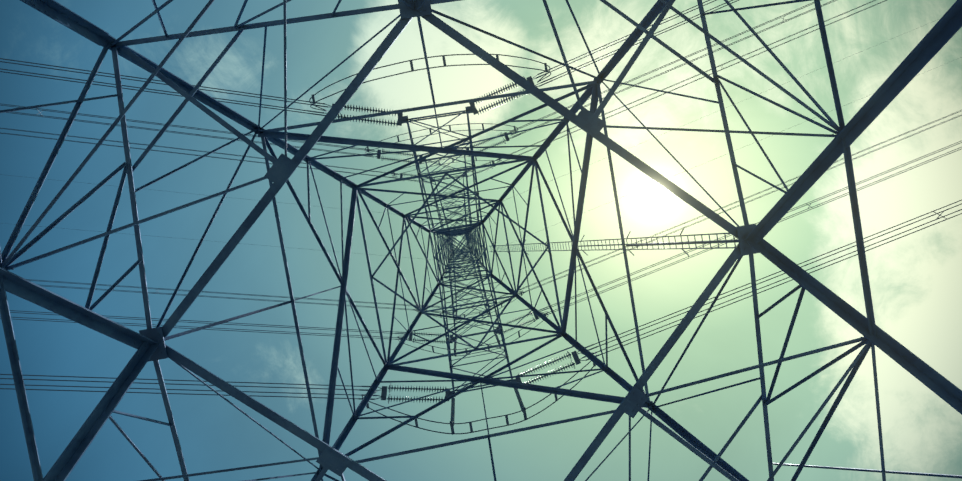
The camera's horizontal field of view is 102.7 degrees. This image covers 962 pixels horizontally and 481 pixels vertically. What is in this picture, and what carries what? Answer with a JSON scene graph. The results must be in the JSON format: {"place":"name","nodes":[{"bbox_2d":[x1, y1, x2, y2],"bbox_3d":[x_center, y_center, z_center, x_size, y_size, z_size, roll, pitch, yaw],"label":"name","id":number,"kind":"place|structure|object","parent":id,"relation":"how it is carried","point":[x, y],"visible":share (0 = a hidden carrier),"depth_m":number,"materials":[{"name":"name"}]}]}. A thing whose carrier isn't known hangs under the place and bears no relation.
{"place":"outdoors","nodes":[
{"label":"outdoors","id":0,"kind":"place"},
{"bbox_2d":[0,0,961,480],"label":"sky","id":1,"kind":"structure","parent":0,"point":[915,279],"materials":[{"name":"blue"}]},
{"label":"ground","id":2,"kind":"structure","parent":0,"visible":0},
{"bbox_2d":[0,0,961,480],"bbox_3d":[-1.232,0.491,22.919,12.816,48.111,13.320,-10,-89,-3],"label":"lattice tower","id":3,"kind":"structure","parent":2,"relation":"on","point":[148,344],"depth_m":6.05,"materials":[{"name":"metal"}]},
{"bbox_2d":[339,82,574,425],"bbox_3d":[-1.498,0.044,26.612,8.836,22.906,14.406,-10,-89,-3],"label":"insulator sheds","id":4,"kind":"object","parent":3,"relation":"attached to","point":[521,404],"visible":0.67,"depth_m":17.85,"materials":[{"name":"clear glass"}]},
{"bbox_2d":[0,0,961,433],"bbox_3d":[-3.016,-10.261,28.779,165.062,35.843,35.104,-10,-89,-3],"label":"conductors","id":5,"kind":"object","parent":3,"relation":"attached to","point":[310,104],"visible":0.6,"depth_m":24.28,"materials":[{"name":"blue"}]},
{"bbox_2d":[36,15,946,434],"bbox_3d":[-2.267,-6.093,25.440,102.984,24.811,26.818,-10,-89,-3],"label":"line hardware","id":6,"kind":"object","parent":3,"relation":"attached to","point":[518,379],"visible":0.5,"depth_m":17.90,"materials":[{"name":"grey metal"}]}
]}

